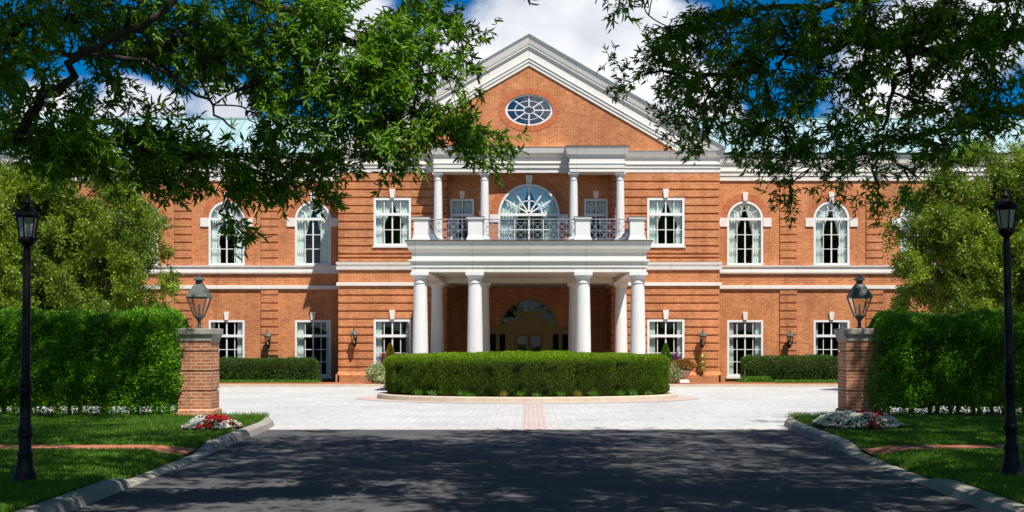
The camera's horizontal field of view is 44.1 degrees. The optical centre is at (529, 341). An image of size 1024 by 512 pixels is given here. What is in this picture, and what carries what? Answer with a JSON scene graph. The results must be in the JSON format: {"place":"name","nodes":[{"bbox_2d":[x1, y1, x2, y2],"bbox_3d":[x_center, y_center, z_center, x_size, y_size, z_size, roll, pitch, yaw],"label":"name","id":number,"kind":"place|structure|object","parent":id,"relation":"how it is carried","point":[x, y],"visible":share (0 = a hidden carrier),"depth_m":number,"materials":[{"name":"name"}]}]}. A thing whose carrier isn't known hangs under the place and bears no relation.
{"place":"outdoors","nodes":[
{"label":"outdoors","id":0,"kind":"place"},
{"bbox_2d":[0,409,269,511],"bbox_3d":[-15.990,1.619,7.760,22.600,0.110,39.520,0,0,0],"label":"lawn","id":1,"kind":"structure","parent":0,"point":[205,441],"depth_m":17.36,"materials":[{"name":"plant"}]},
{"bbox_2d":[11,194,40,482],"bbox_3d":[-5.614,-0.022,14.100,0.310,3.244,0.310,1,0,0],"label":"lamp post","id":2,"kind":"object","parent":1,"relation":"on","point":[27,216],"visible":0.97,"depth_m":14.05,"materials":[{"name":"black metal"}]},
{"bbox_2d":[0,445,198,454],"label":"brick footpath","id":3,"kind":"structure","parent":1,"relation":"on","point":[175,450],"depth_m":18.82,"materials":[{"name":"brick"}]},
{"bbox_2d":[172,328,222,415],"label":"brick pier","id":4,"kind":"structure","parent":1,"relation":"on","point":[199,392],"depth_m":26.93,"materials":[{"name":"brick"}]},
{"bbox_2d":[186,273,212,327],"bbox_3d":[-7.130,-0.872,27.300,0.468,1.194,0.468,0,0,0],"label":"gate lantern","id":5,"kind":"object","parent":4,"relation":"on","point":[198,290],"visible":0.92,"depth_m":27.20,"materials":[{"name":"black metal"}]},
{"bbox_2d":[179,414,242,431],"bbox_3d":[-5.693,1.466,22.700,1.200,0.326,1.640,0,0,0],"label":"flower bed","id":6,"kind":"object","parent":1,"relation":"on","point":[200,422],"visible":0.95,"depth_m":22.33,"materials":[{"name":"white plant"}]},
{"bbox_2d":[0,0,723,261],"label":"oak tree","id":7,"kind":"object","parent":1,"relation":"on","point":[381,73],"visible":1,"depth_m":11.71,"materials":[{"name":"green plant"}]},
{"bbox_2d":[0,387,1020,428],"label":"paved forecourt","id":8,"kind":"structure","parent":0,"point":[708,408],"depth_m":30.97,"materials":[{"name":"grey stone"}]},
{"bbox_2d":[0,87,80,310],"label":"leafy tree","id":9,"kind":"object","parent":8,"relation":"on","point":[6,193],"visible":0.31,"depth_m":38.17,"materials":[{"name":"green plant"}]},
{"bbox_2d":[0,154,186,316],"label":"leafy tree","id":10,"kind":"object","parent":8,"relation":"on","point":[122,260],"visible":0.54,"depth_m":39.24,"materials":[{"name":"green plant"}]},
{"bbox_2d":[0,305,189,415],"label":"tall hedge","id":11,"kind":"object","parent":8,"relation":"on","point":[87,359],"visible":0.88,"depth_m":26.59,"materials":[{"name":"green plant"}]},
{"bbox_2d":[377,392,677,401],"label":"island kerb","id":12,"kind":"structure","parent":8,"relation":"on","point":[383,395],"depth_m":35.32,"materials":[{"name":"stone"}]},
{"label":"island mulch","id":13,"kind":"structure","parent":12,"relation":"in","visible":0},
{"bbox_2d":[414,388,422,395],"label":"grass tuft","id":14,"kind":"object","parent":13,"relation":"on","point":[418,393],"visible":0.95,"depth_m":36.05,"materials":[{"name":"green plant"}]},
{"bbox_2d":[426,389,436,395],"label":"grass tuft","id":15,"kind":"object","parent":13,"relation":"on","point":[433,393],"visible":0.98,"depth_m":35.80,"materials":[{"name":"green plant"}]},
{"bbox_2d":[455,391,468,396],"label":"grass tuft","id":16,"kind":"object","parent":13,"relation":"on","point":[460,393],"visible":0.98,"depth_m":35.47,"materials":[{"name":"green plant"}]},
{"bbox_2d":[499,390,507,396],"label":"grass tuft","id":17,"kind":"object","parent":13,"relation":"on","point":[502,394],"visible":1,"depth_m":35.21,"materials":[{"name":"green plant"}]},
{"bbox_2d":[515,390,525,396],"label":"grass tuft","id":18,"kind":"object","parent":13,"relation":"on","point":[518,394],"visible":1,"depth_m":35.21,"materials":[{"name":"green plant"}]},
{"bbox_2d":[384,349,669,396],"bbox_3d":[-0.054,0.907,37.903,8.571,1.346,5.373,0,0,0],"label":"oval hedge","id":19,"kind":"object","parent":13,"relation":"on","point":[547,373],"visible":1,"depth_m":35.77,"materials":[{"name":"green plant"}]},
{"bbox_2d":[573,389,582,396],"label":"grass tuft","id":20,"kind":"object","parent":13,"relation":"on","point":[577,394],"visible":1,"depth_m":35.34,"materials":[{"name":"green plant"}]},
{"bbox_2d":[586,389,598,396],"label":"grass tuft","id":21,"kind":"object","parent":13,"relation":"on","point":[592,394],"visible":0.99,"depth_m":35.45,"materials":[{"name":"green plant"}]},
{"bbox_2d":[614,389,625,395],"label":"grass tuft","id":22,"kind":"object","parent":13,"relation":"on","point":[620,393],"visible":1,"depth_m":35.77,"materials":[{"name":"green plant"}]},
{"bbox_2d":[629,389,638,395],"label":"grass tuft","id":23,"kind":"object","parent":13,"relation":"on","point":[633,393],"visible":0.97,"depth_m":35.96,"materials":[{"name":"green plant"}]},
{"bbox_2d":[357,395,697,403],"bbox_3d":[-0.050,1.688,37.900,10.240,0.001,7.240,0,0,0],"label":"pink paver ring","id":24,"kind":"object","parent":8,"relation":"on","point":[375,398],"visible":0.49,"depth_m":35.43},
{"bbox_2d":[219,384,837,386],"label":"pavement kerb","id":25,"kind":"structure","parent":8,"relation":"on","point":[671,385],"depth_m":46.86,"materials":[{"name":"stone"}]},
{"bbox_2d":[269,404,789,429],"bbox_3d":[0.000,1.692,29.240,10.000,0.001,10.120,0,0,0],"label":"pink paver strip","id":26,"kind":"object","parent":8,"relation":"on","point":[534,417],"visible":1,"depth_m":24.52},
{"bbox_2d":[679,380,689,383],"bbox_3d":[5.842,1.520,47.500,0.376,0.160,0.236,0,0,0],"label":"stone block","id":27,"kind":"object","parent":8,"relation":"on","point":[684,382],"depth_m":47.39,"materials":[{"name":"beige stone"}]},
{"bbox_2d":[865,303,1023,415],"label":"tall hedge","id":28,"kind":"object","parent":8,"relation":"on","point":[929,361],"visible":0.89,"depth_m":26.55,"materials":[{"name":"green plant"}]},
{"bbox_2d":[877,135,1023,319],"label":"leafy tree","id":29,"kind":"object","parent":8,"relation":"on","point":[957,242],"visible":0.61,"depth_m":39.19,"materials":[{"name":"green plant"}]},
{"bbox_2d":[0,0,1023,125],"label":"sky","id":30,"kind":"structure","parent":0,"point":[576,28],"materials":[{"name":"white"}]},
{"bbox_2d":[88,430,954,508],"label":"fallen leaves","id":31,"kind":"object","parent":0,"point":[578,468],"visible":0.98,"depth_m":16.10,"materials":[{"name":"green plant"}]},
{"bbox_2d":[219,382,837,383],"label":"brick pavement","id":32,"kind":"structure","parent":0,"point":[669,383],"depth_m":47.92,"materials":[{"name":"brick"}]},
{"bbox_2d":[219,379,321,382],"bbox_3d":[-11.273,1.585,49.052,6.544,0.229,1.101,0,0,0],"label":"ground cover","id":33,"kind":"object","parent":32,"relation":"on","point":[270,381],"visible":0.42,"depth_m":48.77,"materials":[{"name":"green plant"}]},
{"bbox_2d":[364,360,384,382],"bbox_3d":[-5.828,1.193,48.306,0.971,0.954,0.966,0,0,0],"label":"leafy plant","id":34,"kind":"object","parent":32,"relation":"on","point":[374,371],"visible":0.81,"depth_m":48.14,"materials":[{"name":"green plant"}]},
{"bbox_2d":[376,374,385,383],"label":"leafy plant","id":35,"kind":"object","parent":32,"relation":"on","point":[381,380],"visible":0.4,"depth_m":47.45,"materials":[{"name":"green plant"}]},
{"bbox_2d":[377,348,387,364],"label":"leafy plant","id":36,"kind":"object","parent":32,"relation":"on","point":[381,358],"visible":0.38,"depth_m":48.86,"materials":[{"name":"purple plant"}]},
{"bbox_2d":[382,343,394,364],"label":"conical shrub","id":37,"kind":"object","parent":32,"relation":"on","point":[390,350],"visible":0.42,"depth_m":48.62,"materials":[{"name":"green plant"}]},
{"bbox_2d":[661,343,672,382],"bbox_3d":[5.283,0.817,48.709,0.747,1.566,0.744,0,0,0],"label":"conical shrub","id":38,"kind":"object","parent":32,"relation":"on","point":[665,351],"visible":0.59,"depth_m":48.61,"materials":[{"name":"green plant"}]},
{"bbox_2d":[670,349,680,373],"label":"leafy plant","id":39,"kind":"object","parent":32,"relation":"on","point":[676,356],"visible":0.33,"depth_m":48.86,"materials":[{"name":"purple plant"}]},
{"bbox_2d":[669,362,682,382],"bbox_3d":[5.527,1.244,48.002,0.656,0.951,0.662,0,0,37],"label":"leafy plant","id":40,"kind":"object","parent":32,"relation":"on","point":[675,377],"visible":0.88,"depth_m":47.90,"materials":[{"name":"green plant"}]},
{"bbox_2d":[670,358,696,379],"bbox_3d":[5.889,1.098,48.198,1.056,1.004,1.058,0,0,35],"label":"planter urn","id":41,"kind":"object","parent":32,"relation":"on","point":[685,366],"visible":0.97,"depth_m":48.02,"materials":[{"name":"brown plant"}]},
{"bbox_2d":[737,375,773,382],"bbox_3d":[8.876,1.516,49.451,1.540,0.368,0.997,0,0,0],"label":"ground cover","id":42,"kind":"object","parent":32,"relation":"on","point":[760,379],"visible":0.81,"depth_m":49.19,"materials":[{"name":"green plant"}]},
{"bbox_2d":[774,379,837,382],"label":"ground cover","id":43,"kind":"object","parent":32,"relation":"on","point":[805,381],"visible":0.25,"depth_m":48.58,"materials":[{"name":"green plant"}]},
{"bbox_2d":[71,430,986,511],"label":"driveway","id":44,"kind":"structure","parent":0,"point":[489,470],"depth_m":15.85,"materials":[{"name":"grey asphalt"}]},
{"bbox_2d":[789,409,1023,504],"bbox_3d":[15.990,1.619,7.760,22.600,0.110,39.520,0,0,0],"label":"lawn","id":45,"kind":"structure","parent":0,"point":[823,429],"depth_m":18.54,"materials":[{"name":"plant"}]},
{"bbox_2d":[596,0,1023,230],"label":"oak tree","id":46,"kind":"object","parent":45,"relation":"on","point":[943,22],"visible":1,"depth_m":12.11,"materials":[{"name":"green plant"}]},
{"bbox_2d":[811,409,904,430],"bbox_3d":[6.058,1.452,23.300,1.800,0.387,2.400,0,0,0],"label":"flower bed","id":47,"kind":"object","parent":45,"relation":"on","point":[860,420],"visible":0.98,"depth_m":22.70,"materials":[{"name":"white plant"}]},
{"bbox_2d":[834,328,883,411],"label":"brick pier","id":48,"kind":"structure","parent":45,"relation":"on","point":[856,349],"depth_m":26.93,"materials":[{"name":"brick"}]},
{"bbox_2d":[846,273,872,327],"bbox_3d":[7.140,-0.872,27.300,0.468,1.194,0.468,0,0,0],"label":"gate lantern","id":49,"kind":"object","parent":48,"relation":"on","point":[859,289],"visible":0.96,"depth_m":27.20,"materials":[{"name":"black metal"}]},
{"bbox_2d":[859,445,1023,454],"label":"brick footpath","id":50,"kind":"structure","parent":45,"relation":"on","point":[880,450],"depth_m":18.82,"materials":[{"name":"brick"}]},
{"bbox_2d":[993,187,1023,475],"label":"lamp post","id":51,"kind":"object","parent":45,"relation":"on","point":[1005,208],"visible":0.98,"depth_m":14.75,"materials":[{"name":"black metal"}]},
{"label":"ground","id":52,"kind":"structure","parent":0,"visible":0},
{"bbox_2d":[15,417,273,511],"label":"kerb","id":53,"kind":"structure","parent":52,"relation":"on","point":[81,497],"depth_m":14.58,"materials":[{"name":"concrete"}]},
{"bbox_2d":[218,355,321,381],"bbox_3d":[-10.608,1.125,50.163,4.819,1.179,1.384,0,0,0],"label":"hedge","id":54,"kind":"object","parent":52,"relation":"on","point":[285,368],"visible":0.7,"depth_m":49.76,"materials":[{"name":"green plant"}]},
{"bbox_2d":[0,33,1023,381],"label":"brick building","id":55,"kind":"structure","parent":52,"relation":"on","point":[598,223],"depth_m":50.34,"materials":[{"name":"brick"}]},
{"bbox_2d":[130,203,157,264],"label":"window","id":56,"kind":"structure","parent":55,"relation":"in","point":[141,203],"depth_m":52.94,"materials":[{"name":"paint"}]},
{"bbox_2d":[209,201,244,264],"bbox_3d":[-12.643,-4.521,52.879,1.501,2.677,0.222,0,0,0],"label":"window","id":57,"kind":"structure","parent":55,"relation":"in","point":[214,246],"depth_m":52.94,"materials":[{"name":"glass"}]},
{"bbox_2d":[209,320,244,362],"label":"window","id":58,"kind":"structure","parent":55,"relation":"in","point":[241,323],"depth_m":52.83,"materials":[{"name":"paint"}]},
{"bbox_2d":[264,329,270,347],"bbox_3d":[-10.860,-0.107,52.529,0.286,0.780,0.443,0,0,0],"label":"wall lantern","id":59,"kind":"object","parent":55,"relation":"attached to","point":[267,335],"depth_m":52.43,"materials":[{"name":"black metal"}]},
{"bbox_2d":[295,201,330,264],"bbox_3d":[-9.033,-4.521,52.879,1.501,2.677,0.222,0,0,0],"label":"window","id":60,"kind":"structure","parent":55,"relation":"in","point":[303,218],"depth_m":52.93,"materials":[{"name":"glass"}]},
{"bbox_2d":[295,320,330,375],"bbox_3d":[-9.033,0.285,52.875,1.501,2.340,0.213,0,0,0],"label":"window","id":61,"kind":"structure","parent":55,"relation":"in","point":[299,324],"depth_m":52.83,"materials":[{"name":"paint"}]},
{"bbox_2d":[350,328,357,346],"bbox_3d":[-6.892,-0.169,49.785,0.286,0.780,0.443,0,0,0],"label":"wall lantern","id":62,"kind":"object","parent":55,"relation":"attached to","point":[353,333],"depth_m":49.67,"materials":[{"name":"black metal"}]},
{"bbox_2d":[374,198,410,245],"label":"window","id":63,"kind":"structure","parent":55,"relation":"in","point":[382,206],"depth_m":50.14,"materials":[{"name":"glass"}]},
{"bbox_2d":[374,319,410,363],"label":"window","id":64,"kind":"structure","parent":55,"relation":"in","point":[378,335],"depth_m":50.01,"materials":[{"name":"paint"}]},
{"bbox_2d":[450,199,473,238],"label":"window","id":65,"kind":"structure","parent":55,"relation":"in","point":[467,205],"depth_m":50.48,"materials":[{"name":"glass"}]},
{"bbox_2d":[516,335,528,350],"bbox_3d":[-0.295,0.681,53.245,0.550,1.938,0.050,0,0,0],"label":"door","id":66,"kind":"structure","parent":55,"relation":"in","point":[527,336],"depth_m":53.21,"materials":[{"name":"brown wood"}]},
{"bbox_2d":[505,94,552,125],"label":"oval window","id":67,"kind":"structure","parent":55,"relation":"in","point":[528,95],"depth_m":50.06,"materials":[{"name":"paint"}]},
{"bbox_2d":[498,184,559,238],"bbox_3d":[0.000,-4.787,50.429,2.449,2.973,0.222,0,0,0],"label":"window","id":68,"kind":"structure","parent":55,"relation":"in","point":[510,207],"depth_m":50.48,"materials":[{"name":"glass"}]},
{"bbox_2d":[530,335,542,350],"bbox_3d":[0.295,0.681,53.245,0.550,1.938,0.050,0,0,0],"label":"door","id":69,"kind":"structure","parent":55,"relation":"in","point":[541,336],"depth_m":53.21,"materials":[{"name":"brown wood"}]},
{"bbox_2d":[584,199,607,238],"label":"window","id":70,"kind":"structure","parent":55,"relation":"in","point":[600,206],"depth_m":50.44,"materials":[{"name":"glass"}]},
{"bbox_2d":[647,198,683,245],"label":"window","id":71,"kind":"structure","parent":55,"relation":"in","point":[655,206],"depth_m":50.14,"materials":[{"name":"glass"}]},
{"bbox_2d":[647,319,683,358],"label":"window","id":72,"kind":"structure","parent":55,"relation":"in","point":[651,335],"depth_m":50.03,"materials":[{"name":"paint"}]},
{"bbox_2d":[698,354,705,371],"bbox_3d":[6.838,0.873,49.832,0.300,0.740,0.332,0,0,0],"label":"wall valve","id":73,"kind":"object","parent":55,"relation":"attached to","point":[701,362],"depth_m":49.80,"materials":[{"name":"gold metal"}]},
{"bbox_2d":[699,329,706,347],"bbox_3d":[6.838,-0.115,49.785,0.286,0.780,0.443,0,0,0],"label":"wall lantern","id":74,"kind":"object","parent":55,"relation":"attached to","point":[702,334],"depth_m":49.68,"materials":[{"name":"black metal"}]},
{"bbox_2d":[727,201,762,264],"bbox_3d":[9.033,-4.521,52.879,1.501,2.677,0.222,0,0,0],"label":"window","id":75,"kind":"structure","parent":55,"relation":"in","point":[754,214],"depth_m":52.93,"materials":[{"name":"paint"}]},
{"bbox_2d":[727,320,762,375],"bbox_3d":[9.033,0.285,52.874,1.501,2.340,0.213,0,0,0],"label":"window","id":76,"kind":"structure","parent":55,"relation":"in","point":[758,335],"depth_m":52.83,"materials":[{"name":"paint"}]},
{"bbox_2d":[786,330,793,347],"bbox_3d":[10.845,-0.107,52.529,0.286,0.780,0.443,0,0,0],"label":"wall lantern","id":77,"kind":"object","parent":55,"relation":"attached to","point":[790,335],"depth_m":52.42,"materials":[{"name":"black metal"}]},
{"bbox_2d":[814,201,849,264],"bbox_3d":[12.643,-4.521,52.879,1.501,2.677,0.222,0,0,0],"label":"window","id":78,"kind":"structure","parent":55,"relation":"in","point":[842,221],"depth_m":52.93,"materials":[{"name":"paint"}]},
{"bbox_2d":[814,320,849,354],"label":"window","id":79,"kind":"structure","parent":55,"relation":"in","point":[842,323],"depth_m":52.81,"materials":[{"name":"paint"}]},
{"bbox_2d":[900,206,935,264],"bbox_3d":[16.254,-4.521,52.879,1.501,2.677,0.222,0,0,0],"label":"window","id":80,"kind":"structure","parent":55,"relation":"in","point":[905,206],"depth_m":52.93,"materials":[{"name":"paint"}]},
{"bbox_2d":[739,353,839,380],"bbox_3d":[11.800,1.078,50.157,7.008,1.293,1.424,0,0,0],"label":"hedge","id":81,"kind":"object","parent":52,"relation":"on","point":[812,366],"visible":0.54,"depth_m":49.75,"materials":[{"name":"green plant"}]},
{"bbox_2d":[784,417,1023,511],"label":"kerb","id":82,"kind":"structure","parent":52,"relation":"on","point":[976,497],"depth_m":14.77,"materials":[{"name":"concrete"}]}
]}

